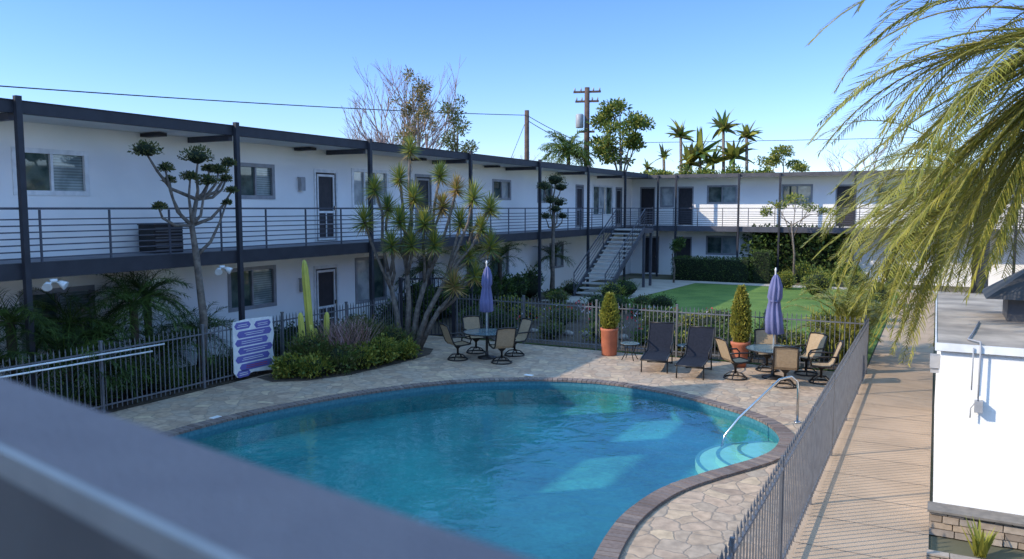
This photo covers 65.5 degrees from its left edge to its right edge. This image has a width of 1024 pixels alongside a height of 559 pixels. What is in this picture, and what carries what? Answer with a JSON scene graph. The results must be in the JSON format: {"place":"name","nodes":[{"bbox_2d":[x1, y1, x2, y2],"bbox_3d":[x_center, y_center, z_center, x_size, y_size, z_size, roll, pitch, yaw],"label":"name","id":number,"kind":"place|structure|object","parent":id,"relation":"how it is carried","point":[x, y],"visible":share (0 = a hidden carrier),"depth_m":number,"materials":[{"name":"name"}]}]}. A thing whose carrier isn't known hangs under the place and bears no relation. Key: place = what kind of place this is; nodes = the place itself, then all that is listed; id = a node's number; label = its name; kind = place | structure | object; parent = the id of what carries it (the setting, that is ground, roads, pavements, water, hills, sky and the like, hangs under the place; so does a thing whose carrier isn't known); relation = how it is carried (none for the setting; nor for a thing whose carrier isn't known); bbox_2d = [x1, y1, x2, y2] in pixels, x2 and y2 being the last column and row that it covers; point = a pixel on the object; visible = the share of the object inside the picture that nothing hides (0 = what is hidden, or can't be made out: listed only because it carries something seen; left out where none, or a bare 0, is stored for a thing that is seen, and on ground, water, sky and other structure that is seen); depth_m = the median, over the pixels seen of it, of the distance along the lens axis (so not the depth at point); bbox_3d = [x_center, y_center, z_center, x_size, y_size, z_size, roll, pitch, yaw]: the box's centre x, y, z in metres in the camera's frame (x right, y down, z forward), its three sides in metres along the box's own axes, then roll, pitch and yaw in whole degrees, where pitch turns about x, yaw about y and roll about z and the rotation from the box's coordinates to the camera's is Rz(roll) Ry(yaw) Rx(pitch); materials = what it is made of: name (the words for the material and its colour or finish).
{"place":"outdoors","nodes":[
{"label":"outdoors","id":0,"kind":"place"},
{"bbox_2d":[0,377,530,558],"bbox_3d":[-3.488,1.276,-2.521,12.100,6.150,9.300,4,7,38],"label":"balcony railing","id":1,"kind":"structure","parent":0,"point":[78,481],"depth_m":0.69,"materials":[{"name":"white paint"}]},
{"bbox_2d":[0,0,1023,400],"label":"sky","id":2,"kind":"structure","parent":0,"point":[680,61],"materials":[{"name":"blue"}]},
{"bbox_2d":[107,226,1023,558],"bbox_3d":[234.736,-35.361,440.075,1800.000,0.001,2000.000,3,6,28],"label":"ground","id":3,"kind":"structure","parent":0,"point":[949,546],"depth_m":12.32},
{"bbox_2d":[80,296,551,412],"bbox_3d":[-5.713,2.036,23.132,2.450,0.001,31.000,3,6,28],"label":"garden bed","id":4,"kind":"object","parent":3,"relation":"on","point":[140,402],"visible":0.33,"depth_m":18.15,"materials":[{"name":"soil"}]},
{"bbox_2d":[0,320,56,383],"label":"palm","id":5,"kind":"object","parent":4,"relation":"on","point":[4,357],"visible":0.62,"depth_m":14.91,"materials":[{"name":"green plant"}]},
{"bbox_2d":[0,282,62,383],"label":"palm","id":6,"kind":"object","parent":4,"relation":"on","point":[12,324],"visible":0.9,"depth_m":15.30,"materials":[{"name":"green plant"}]},
{"bbox_2d":[0,324,125,399],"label":"palm","id":7,"kind":"object","parent":4,"relation":"on","point":[45,373],"visible":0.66,"depth_m":15.75,"materials":[{"name":"green plant"}]},
{"bbox_2d":[39,371,97,403],"bbox_3d":[-8.757,2.258,15.622,1.377,0.951,1.126,-2,6,-23],"label":"jade plant","id":8,"kind":"object","parent":4,"relation":"on","point":[64,392],"visible":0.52,"depth_m":15.55,"materials":[{"name":"green plant"}]},
{"bbox_2d":[17,286,131,387],"bbox_3d":[-9.339,1.331,16.892,2.283,2.538,2.244,3,6,28],"label":"palm","id":9,"kind":"object","parent":4,"relation":"on","point":[70,322],"visible":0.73,"depth_m":16.67,"materials":[{"name":"green plant"}]},
{"bbox_2d":[52,335,158,405],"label":"palm","id":10,"kind":"object","parent":4,"relation":"on","point":[122,374],"visible":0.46,"depth_m":16.47,"materials":[{"name":"green plant"}]},
{"bbox_2d":[55,296,157,382],"bbox_3d":[-9.016,1.473,17.310,2.213,2.186,2.239,3,6,28],"label":"palm","id":11,"kind":"object","parent":4,"relation":"on","point":[91,336],"visible":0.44,"depth_m":17.12,"materials":[{"name":"green plant"}]},
{"bbox_2d":[74,273,190,370],"bbox_3d":[-8.299,1.137,17.646,2.319,2.788,2.216,3,6,28],"label":"palm","id":12,"kind":"object","parent":4,"relation":"on","point":[126,297],"visible":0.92,"depth_m":17.44,"materials":[{"name":"green plant"}]},
{"bbox_2d":[85,267,195,366],"bbox_3d":[-8.597,1.028,18.499,2.257,2.854,2.137,-4,7,-39],"label":"palm","id":13,"kind":"object","parent":4,"relation":"on","point":[170,301],"visible":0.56,"depth_m":18.40,"materials":[{"name":"green plant"}]},
{"bbox_2d":[110,313,216,387],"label":"palm","id":14,"kind":"object","parent":4,"relation":"on","point":[161,326],"visible":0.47,"depth_m":18.23,"materials":[{"name":"green plant"}]},
{"bbox_2d":[139,357,188,392],"bbox_3d":[-7.891,2.122,17.607,1.207,0.871,1.214,3,6,28],"label":"jade plant","id":15,"kind":"object","parent":4,"relation":"on","point":[158,377],"visible":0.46,"depth_m":17.51,"materials":[{"name":"green plant"}]},
{"bbox_2d":[127,139,239,383],"bbox_3d":[-7.271,-0.323,18.253,0.938,5.589,2.976,3,6,28],"label":"cloud pruned tree","id":16,"kind":"object","parent":4,"relation":"on","point":[148,149],"visible":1,"depth_m":18.27,"materials":[{"name":"green plant"}]},
{"bbox_2d":[157,301,235,371],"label":"palm","id":17,"kind":"object","parent":4,"relation":"on","point":[220,322],"visible":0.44,"depth_m":19.62,"materials":[{"name":"green plant"}]},
{"bbox_2d":[0,293,399,412],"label":"metal fence","id":18,"kind":"object","parent":4,"relation":"on","point":[204,381],"visible":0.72,"depth_m":17.28,"materials":[{"name":"black metal"}]},
{"bbox_2d":[298,260,329,345],"bbox_3d":[-5.117,0.881,20.383,0.329,2.800,1.092,3,6,28],"label":"column cactus","id":19,"kind":"object","parent":4,"relation":"on","point":[307,299],"depth_m":20.20,"materials":[{"name":"green plant"}]},
{"bbox_2d":[386,275,440,324],"bbox_3d":[-3.253,0.752,27.795,2.509,1.891,2.462,3,6,28],"label":"leafy shrub","id":20,"kind":"object","parent":4,"relation":"on","point":[415,293],"visible":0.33,"depth_m":27.39,"materials":[{"name":"green plant"}]},
{"bbox_2d":[478,239,527,305],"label":"palm","id":21,"kind":"object","parent":4,"relation":"on","point":[500,263],"visible":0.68,"depth_m":33.12,"materials":[{"name":"green plant"}]},
{"bbox_2d":[0,95,651,390],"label":"apartment building","id":22,"kind":"structure","parent":3,"relation":"on","point":[82,189],"depth_m":21.67,"materials":[{"name":"white paint"}]},
{"bbox_2d":[11,146,89,195],"bbox_3d":[-10.008,-2.326,17.301,0.097,1.000,1.700,3,6,28],"label":"window","id":23,"kind":"structure","parent":22,"relation":"in","point":[51,172],"depth_m":17.39,"materials":[{"name":"white glass"}]},
{"bbox_2d":[19,285,95,351],"bbox_3d":[-10.008,0.831,17.584,0.097,1.300,1.700,3,6,28],"label":"window","id":24,"kind":"structure","parent":22,"relation":"in","point":[75,290],"depth_m":17.57,"materials":[{"name":"black glass"}]},
{"bbox_2d":[137,224,183,253],"bbox_3d":[-8.459,-0.997,19.209,0.615,0.689,0.840,3,6,28],"label":"slatted air conditioner","id":25,"kind":"object","parent":22,"relation":"on","point":[155,237],"visible":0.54,"depth_m":18.92,"materials":[{"name":"black paint"}]},
{"bbox_2d":[227,265,276,312],"bbox_3d":[-7.355,0.236,22.540,0.097,1.200,1.800,3,6,28],"label":"window","id":26,"kind":"structure","parent":22,"relation":"in","point":[260,284],"depth_m":22.69,"materials":[{"name":"grey glass"}]},
{"bbox_2d":[240,162,275,198],"bbox_3d":[-7.249,-2.770,22.469,0.097,1.000,1.450,3,6,28],"label":"window","id":27,"kind":"structure","parent":22,"relation":"in","point":[257,180],"depth_m":22.59,"materials":[{"name":"grey glass"}]},
{"bbox_2d":[313,264,338,326],"bbox_3d":[-5.895,0.661,25.295,0.130,2.240,1.130,3,6,28],"label":"door","id":28,"kind":"structure","parent":22,"relation":"in","point":[326,277],"depth_m":25.30,"materials":[{"name":"silver metal"}]},
{"bbox_2d":[314,169,338,241],"bbox_3d":[-5.860,-2.332,25.093,0.130,2.240,1.080,3,6,28],"label":"door","id":29,"kind":"structure","parent":22,"relation":"in","point":[325,181],"depth_m":25.12,"materials":[{"name":"silver metal"}]},
{"bbox_2d":[351,168,388,207],"bbox_3d":[-4.820,-3.079,27.029,0.097,1.300,2.000,3,6,28],"label":"window","id":30,"kind":"structure","parent":22,"relation":"in","point":[358,181],"depth_m":26.71,"materials":[{"name":"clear glass"}]},
{"bbox_2d":[355,256,386,303],"bbox_3d":[-4.843,-0.012,27.260,0.097,1.550,1.700,3,6,28],"label":"window","id":31,"kind":"structure","parent":22,"relation":"in","point":[362,292],"depth_m":27.13,"materials":[{"name":"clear glass"}]},
{"bbox_2d":[415,174,431,235],"bbox_3d":[-3.325,-2.784,29.839,0.130,2.290,1.080,3,6,28],"label":"door","id":32,"kind":"structure","parent":22,"relation":"in","point":[425,182],"depth_m":29.93,"materials":[{"name":"grey metal"}]},
{"bbox_2d":[592,185,612,215],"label":"window","id":33,"kind":"structure","parent":22,"relation":"in","point":[602,194],"depth_m":46.01,"materials":[{"name":"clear glass"}]},
{"bbox_2d":[341,72,435,146],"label":"bare tree","id":34,"kind":"object","parent":3,"relation":"on","point":[364,132],"visible":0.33,"depth_m":55.79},
{"bbox_2d":[347,59,457,148],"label":"bare tree","id":35,"kind":"object","parent":3,"relation":"on","point":[405,85],"visible":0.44,"depth_m":54.77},
{"bbox_2d":[344,57,464,148],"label":"bare tree","id":36,"kind":"object","parent":3,"relation":"on","point":[424,125],"visible":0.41,"depth_m":53.35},
{"bbox_2d":[388,64,439,146],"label":"sparse tree","id":37,"kind":"object","parent":3,"relation":"on","point":[412,110],"visible":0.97,"depth_m":50.64,"materials":[{"name":"green plant"}]},
{"bbox_2d":[436,94,479,152],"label":"sparse tree","id":38,"kind":"object","parent":3,"relation":"on","point":[454,146],"visible":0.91,"depth_m":48.67,"materials":[{"name":"green plant"}]},
{"bbox_2d":[108,336,833,558],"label":"pool deck","id":39,"kind":"structure","parent":3,"relation":"on","point":[702,522],"depth_m":17.58,"materials":[{"name":"beige stone"}]},
{"bbox_2d":[232,316,274,377],"bbox_3d":[-6.263,1.618,19.352,0.039,1.382,1.300,3,6,28],"label":"pool sign","id":40,"kind":"object","parent":39,"relation":"on","point":[252,338],"visible":0.97,"depth_m":19.27,"materials":[{"name":"white plastic"}]},
{"bbox_2d":[258,347,432,381],"bbox_3d":[-4.038,2.199,21.229,2.000,0.001,5.800,3,6,28],"label":"planting bed","id":41,"kind":"object","parent":39,"relation":"on","point":[426,351],"visible":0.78,"depth_m":19.87,"materials":[{"name":"soil"}]},
{"bbox_2d":[268,352,306,379],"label":"shrub","id":42,"kind":"object","parent":41,"relation":"on","point":[281,366],"visible":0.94,"depth_m":19.12,"materials":[{"name":"green plant"}]},
{"bbox_2d":[282,329,339,357],"bbox_3d":[-5.013,1.816,19.909,1.604,1.187,1.490,-3,6,-29],"label":"shrub","id":43,"kind":"object","parent":41,"relation":"on","point":[306,346],"visible":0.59,"depth_m":19.74,"materials":[{"name":"green plant"}]},
{"bbox_2d":[290,351,334,378],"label":"shrub","id":44,"kind":"object","parent":41,"relation":"on","point":[314,366],"visible":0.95,"depth_m":19.20,"materials":[{"name":"green plant"}]},
{"bbox_2d":[315,340,363,374],"bbox_3d":[-4.329,1.971,19.849,1.413,0.900,1.405,-4,7,-41],"label":"shrub","id":45,"kind":"object","parent":41,"relation":"on","point":[343,358],"visible":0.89,"depth_m":19.68,"materials":[{"name":"green plant"}]},
{"bbox_2d":[308,313,385,349],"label":"plume grass","id":46,"kind":"object","parent":41,"relation":"on","point":[341,336],"depth_m":20.55,"materials":[{"name":"purple plant"}]},
{"bbox_2d":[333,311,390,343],"bbox_3d":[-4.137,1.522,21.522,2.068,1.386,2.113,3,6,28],"label":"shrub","id":47,"kind":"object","parent":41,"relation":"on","point":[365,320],"visible":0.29,"depth_m":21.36,"materials":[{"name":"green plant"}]},
{"bbox_2d":[350,341,381,369],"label":"shrub","id":48,"kind":"object","parent":41,"relation":"on","point":[366,359],"visible":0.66,"depth_m":20.23,"materials":[{"name":"green plant"}]},
{"bbox_2d":[359,333,402,364],"bbox_3d":[-3.444,1.831,21.007,1.402,0.937,1.484,3,6,28],"label":"shrub","id":49,"kind":"object","parent":41,"relation":"on","point":[388,351],"visible":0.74,"depth_m":20.76,"materials":[{"name":"green plant"}]},
{"bbox_2d":[349,132,506,351],"bbox_3d":[-2.347,-1.020,22.503,4.725,6.298,1.945,0,5,-5],"label":"yucca tree","id":50,"kind":"object","parent":41,"relation":"on","point":[407,242],"visible":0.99,"depth_m":22.49,"materials":[{"name":"green plant"}]},
{"bbox_2d":[399,277,455,336],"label":"pool gate","id":51,"kind":"structure","parent":39,"relation":"on","point":[401,305],"depth_m":24.97,"materials":[{"name":"metal"}]},
{"bbox_2d":[439,323,471,360],"bbox_3d":[-1.547,1.667,21.552,0.753,1.015,0.638,-3,6,-29],"label":"patio chair","id":52,"kind":"object","parent":39,"relation":"on","point":[446,334],"visible":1,"depth_m":21.49,"materials":[{"name":"beige fabric"}]},
{"bbox_2d":[462,315,485,353],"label":"patio chair","id":53,"kind":"object","parent":39,"relation":"on","point":[472,322],"visible":0.79,"depth_m":22.89,"materials":[{"name":"beige fabric"}]},
{"bbox_2d":[162,374,793,558],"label":"swimming pool","id":54,"kind":"structure","parent":39,"relation":"in","point":[547,468],"depth_m":15.15,"materials":[{"name":"liquid"}]},
{"bbox_2d":[463,328,497,359],"bbox_3d":[-0.689,1.790,21.850,1.316,0.724,1.316,3,6,28],"label":"patio table","id":55,"kind":"object","parent":39,"relation":"on","point":[482,332],"visible":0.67,"depth_m":21.75,"materials":[{"name":"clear glass"}]},
{"bbox_2d":[480,260,493,331],"bbox_3d":[-0.692,0.457,21.725,0.370,1.955,0.387,0,5,5],"label":"closed umbrella","id":56,"kind":"object","parent":55,"relation":"on","point":[486,302],"visible":1,"depth_m":21.62,"materials":[{"name":"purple fabric"}]},
{"bbox_2d":[487,327,516,364],"bbox_3d":[-0.245,1.712,21.052,0.638,1.015,0.753,-2,5,-19],"label":"patio chair","id":57,"kind":"object","parent":39,"relation":"on","point":[505,338],"visible":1,"depth_m":20.85,"materials":[{"name":"beige fabric"}]},
{"bbox_2d":[504,318,532,356],"bbox_3d":[0.145,1.604,22.259,0.753,1.015,0.638,-3,6,-32],"label":"patio chair","id":58,"kind":"object","parent":39,"relation":"on","point":[523,331],"visible":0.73,"depth_m":22.28,"materials":[{"name":"beige fabric"}]},
{"bbox_2d":[598,292,619,355],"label":"potted shrub","id":59,"kind":"object","parent":39,"relation":"on","point":[609,311],"visible":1,"depth_m":22.10,"materials":[{"name":"green plant"}]},
{"bbox_2d":[640,322,674,372],"bbox_3d":[3.782,1.745,20.633,0.709,1.042,1.888,2,5,16],"label":"sun lounger","id":60,"kind":"object","parent":39,"relation":"on","point":[659,341],"visible":1,"depth_m":21.14,"materials":[{"name":"black fabric"}]},
{"bbox_2d":[675,326,714,379],"bbox_3d":[4.581,1.814,19.866,0.709,1.042,1.888,2,6,22],"label":"sun lounger","id":61,"kind":"object","parent":39,"relation":"on","point":[699,347],"visible":1,"depth_m":20.34,"materials":[{"name":"grey fabric"}]},
{"bbox_2d":[714,337,752,380],"bbox_3d":[5.312,1.880,19.186,0.753,1.015,0.638,-1,5,-14],"label":"patio chair","id":62,"kind":"object","parent":39,"relation":"on","point":[725,353],"visible":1,"depth_m":19.13,"materials":[{"name":"beige fabric"}]},
{"bbox_2d":[728,284,753,367],"bbox_3d":[5.901,1.185,20.546,0.626,2.167,0.602,3,6,28],"label":"potted shrub","id":63,"kind":"object","parent":39,"relation":"on","point":[740,324],"visible":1,"depth_m":20.40,"materials":[{"name":"green plant"}]},
{"bbox_2d":[721,375,799,446],"bbox_3d":[4.708,2.558,14.992,1.753,1.424,0.118,-2,5,-20],"label":"pool handrail","id":64,"kind":"object","parent":39,"relation":"on","point":[757,400],"visible":0.92,"depth_m":15.02,"materials":[{"name":"silver metal"}]},
{"bbox_2d":[754,328,779,371],"bbox_3d":[6.471,1.786,20.225,0.638,1.015,0.753,1,5,9],"label":"patio chair","id":65,"kind":"object","parent":39,"relation":"on","point":[761,336],"visible":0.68,"depth_m":20.43,"materials":[{"name":"beige fabric"}]},
{"bbox_2d":[745,344,801,379],"bbox_3d":[6.314,2.022,19.269,1.316,0.724,1.316,3,6,28],"label":"patio table","id":66,"kind":"object","parent":39,"relation":"on","point":[764,348],"visible":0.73,"depth_m":19.24,"materials":[{"name":"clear glass"}]},
{"bbox_2d":[765,268,783,346],"bbox_3d":[6.321,0.690,19.135,0.425,1.955,0.412,0,5,5],"label":"closed umbrella","id":67,"kind":"object","parent":66,"relation":"on","point":[774,325],"visible":1,"depth_m":19.04,"materials":[{"name":"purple fabric"}]},
{"bbox_2d":[771,346,799,388],"bbox_3d":[6.271,1.963,18.258,0.638,1.015,0.753,2,5,18],"label":"patio chair","id":68,"kind":"object","parent":39,"relation":"on","point":[785,360],"visible":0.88,"depth_m":18.04,"materials":[{"name":"beige fabric"}]},
{"bbox_2d":[794,332,827,375],"bbox_3d":[7.351,1.832,19.715,0.753,1.015,0.638,-3,6,-29],"label":"patio chair","id":69,"kind":"object","parent":39,"relation":"on","point":[816,341],"visible":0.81,"depth_m":19.77,"materials":[{"name":"beige fabric"}]},
{"bbox_2d":[808,340,843,384],"bbox_3d":[7.368,1.922,18.717,0.753,1.015,0.638,2,5,16],"label":"patio chair","id":70,"kind":"object","parent":39,"relation":"on","point":[821,366],"visible":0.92,"depth_m":18.70,"materials":[{"name":"beige fabric"}]},
{"bbox_2d":[524,110,528,159],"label":"utility pole","id":71,"kind":"object","parent":3,"relation":"on","point":[526,145],"visible":0.34,"depth_m":66.34,"materials":[{"name":"brown wood"}]},
{"bbox_2d":[0,85,525,115],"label":"overhead wire","id":72,"kind":"object","parent":71,"relation":"attached to","point":[214,100],"visible":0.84,"depth_m":41.09,"materials":[{"name":"black paint"}]},
{"bbox_2d":[537,128,596,166],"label":"distant palm","id":73,"kind":"object","parent":3,"relation":"on","point":[565,148],"visible":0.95,"depth_m":61.99,"materials":[{"name":"green plant"}]},
{"bbox_2d":[573,87,600,164],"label":"utility pole","id":74,"kind":"object","parent":3,"relation":"on","point":[581,119],"visible":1,"depth_m":63.68,"materials":[{"name":"brown wood"}]},
{"bbox_2d":[586,96,655,170],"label":"leafy tree","id":75,"kind":"object","parent":3,"relation":"on","point":[607,151],"visible":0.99,"depth_m":62.27,"materials":[{"name":"green plant"}]},
{"bbox_2d":[456,292,866,368],"bbox_3d":[3.488,1.361,22.481,11.915,1.470,0.065,3,6,28],"label":"metal fence","id":76,"kind":"object","parent":3,"relation":"on","point":[596,307],"visible":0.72,"depth_m":22.66,"materials":[{"name":"black metal"}]},
{"bbox_2d":[679,127,721,168],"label":"broadleaf palm","id":77,"kind":"object","parent":3,"relation":"on","point":[703,154],"visible":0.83,"depth_m":59.54,"materials":[{"name":"green plant"}]},
{"bbox_2d":[670,255,752,282],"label":"box hedge","id":78,"kind":"object","parent":3,"relation":"on","point":[718,268],"visible":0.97,"depth_m":44.75,"materials":[{"name":"green plant"}]},
{"bbox_2d":[710,109,739,170],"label":"broadleaf palm","id":79,"kind":"object","parent":3,"relation":"on","point":[723,125],"visible":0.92,"depth_m":58.78,"materials":[{"name":"green plant"}]},
{"bbox_2d":[714,137,758,169],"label":"broadleaf palm","id":80,"kind":"object","parent":3,"relation":"on","point":[732,152],"visible":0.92,"depth_m":58.27,"materials":[{"name":"green plant"}]},
{"bbox_2d":[541,278,960,303],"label":"courtyard walk","id":81,"kind":"structure","parent":3,"relation":"on","point":[658,285],"depth_m":41.59,"materials":[{"name":"grey concrete"}]},
{"bbox_2d":[536,172,568,290],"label":"cloud pruned tree","id":82,"kind":"object","parent":81,"relation":"on","point":[557,201],"visible":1,"depth_m":35.34,"materials":[{"name":"green plant"}]},
{"bbox_2d":[573,208,652,295],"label":"staircase","id":83,"kind":"structure","parent":81,"relation":"on","point":[640,232],"depth_m":39.38,"materials":[{"name":"grey metal"}]},
{"bbox_2d":[750,249,775,282],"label":"box hedge","id":84,"kind":"object","parent":3,"relation":"on","point":[762,268],"visible":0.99,"depth_m":43.77,"materials":[{"name":"green plant"}]},
{"bbox_2d":[753,144,810,171],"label":"leafy tree","id":85,"kind":"object","parent":3,"relation":"on","point":[773,159],"visible":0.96,"depth_m":56.93,"materials":[{"name":"green plant"}]},
{"bbox_2d":[739,223,850,282],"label":"ivy screen","id":86,"kind":"object","parent":3,"relation":"on","point":[810,249],"visible":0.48,"depth_m":44.59,"materials":[{"name":"green plant"}]},
{"bbox_2d":[760,192,839,284],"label":"slender tree","id":87,"kind":"object","parent":3,"relation":"on","point":[822,211],"visible":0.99,"depth_m":42.19,"materials":[{"name":"green plant"}]},
{"bbox_2d":[631,170,1023,286],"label":"apartment building","id":88,"kind":"structure","parent":3,"relation":"on","point":[712,215],"depth_m":46.68,"materials":[{"name":"white paint"}]},
{"bbox_2d":[640,187,654,224],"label":"door","id":89,"kind":"structure","parent":88,"relation":"in","point":[647,194],"depth_m":49.67,"materials":[{"name":"grey metal"}]},
{"bbox_2d":[677,186,693,223],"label":"door","id":90,"kind":"structure","parent":88,"relation":"in","point":[685,195],"depth_m":48.56,"materials":[{"name":"grey metal"}]},
{"bbox_2d":[706,235,736,254],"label":"window","id":91,"kind":"structure","parent":88,"relation":"in","point":[715,245],"depth_m":47.75,"materials":[{"name":"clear glass"}]},
{"bbox_2d":[707,185,737,203],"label":"window","id":92,"kind":"structure","parent":88,"relation":"in","point":[716,194],"depth_m":47.47,"materials":[{"name":"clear glass"}]},
{"bbox_2d":[781,184,812,204],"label":"window","id":93,"kind":"structure","parent":88,"relation":"in","point":[806,190],"depth_m":45.45,"materials":[{"name":"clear glass"}]},
{"bbox_2d":[834,184,856,226],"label":"door","id":94,"kind":"structure","parent":88,"relation":"in","point":[840,189],"depth_m":44.34,"materials":[{"name":"grey metal"}]},
{"bbox_2d":[784,289,934,558],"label":"footpath","id":95,"kind":"structure","parent":3,"relation":"on","point":[846,535],"depth_m":12.48,"materials":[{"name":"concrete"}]},
{"bbox_2d":[717,317,868,558],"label":"metal fence","id":96,"kind":"object","parent":95,"relation":"on","point":[826,418],"visible":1,"depth_m":10.29,"materials":[{"name":"grey metal"}]},
{"bbox_2d":[800,82,1023,366],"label":"queen palm","id":97,"kind":"object","parent":3,"relation":"on","point":[911,245],"visible":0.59,"depth_m":17.61,"materials":[{"name":"green plant"}]},
{"bbox_2d":[805,0,1023,304],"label":"queen palm","id":98,"kind":"object","parent":3,"relation":"on","point":[1010,135],"visible":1,"depth_m":11.17,"materials":[{"name":"green plant"}]},
{"bbox_2d":[926,501,1023,558],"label":"stone plinth","id":99,"kind":"structure","parent":3,"relation":"on","point":[948,520],"depth_m":9.83,"materials":[{"name":"beige stone"}]},
{"bbox_2d":[961,516,1000,557],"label":"agave","id":100,"kind":"object","parent":3,"relation":"on","point":[980,546],"visible":1,"depth_m":9.37,"materials":[{"name":"green plant"}]},
{"bbox_2d":[463,283,898,370],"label":"lawn","id":101,"kind":"structure","parent":0,"point":[703,296],"depth_m":35.42,"materials":[{"name":"green plant"}]},
{"bbox_2d":[429,303,837,369],"bbox_3d":[5.330,1.652,27.323,13.000,0.001,10.000,3,6,28],"label":"flower bed","id":102,"kind":"object","parent":101,"relation":"on","point":[580,326],"depth_m":25.64,"materials":[{"name":"soil"}]},
{"bbox_2d":[783,284,897,362],"bbox_3d":[8.579,1.163,21.108,2.566,2.122,2.896,-2,5,-21],"label":"areca palm","id":103,"kind":"object","parent":102,"relation":"on","point":[844,311],"visible":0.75,"depth_m":21.05,"materials":[{"name":"green plant"}]},
{"bbox_2d":[800,270,835,298],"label":"round topiary","id":104,"kind":"object","parent":101,"relation":"on","point":[819,280],"visible":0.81,"depth_m":36.03,"materials":[{"name":"green plant"}]},
{"bbox_2d":[811,269,913,346],"bbox_3d":[9.961,0.894,22.654,3.030,2.379,3.244,3,6,28],"label":"areca palm","id":105,"kind":"object","parent":101,"relation":"on","point":[875,306],"visible":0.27,"depth_m":22.52,"materials":[{"name":"green plant"}]},
{"bbox_2d":[930,269,1023,515],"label":"utility building","id":106,"kind":"structure","parent":0,"point":[977,363],"depth_m":10.03,"materials":[{"name":"white paint"}]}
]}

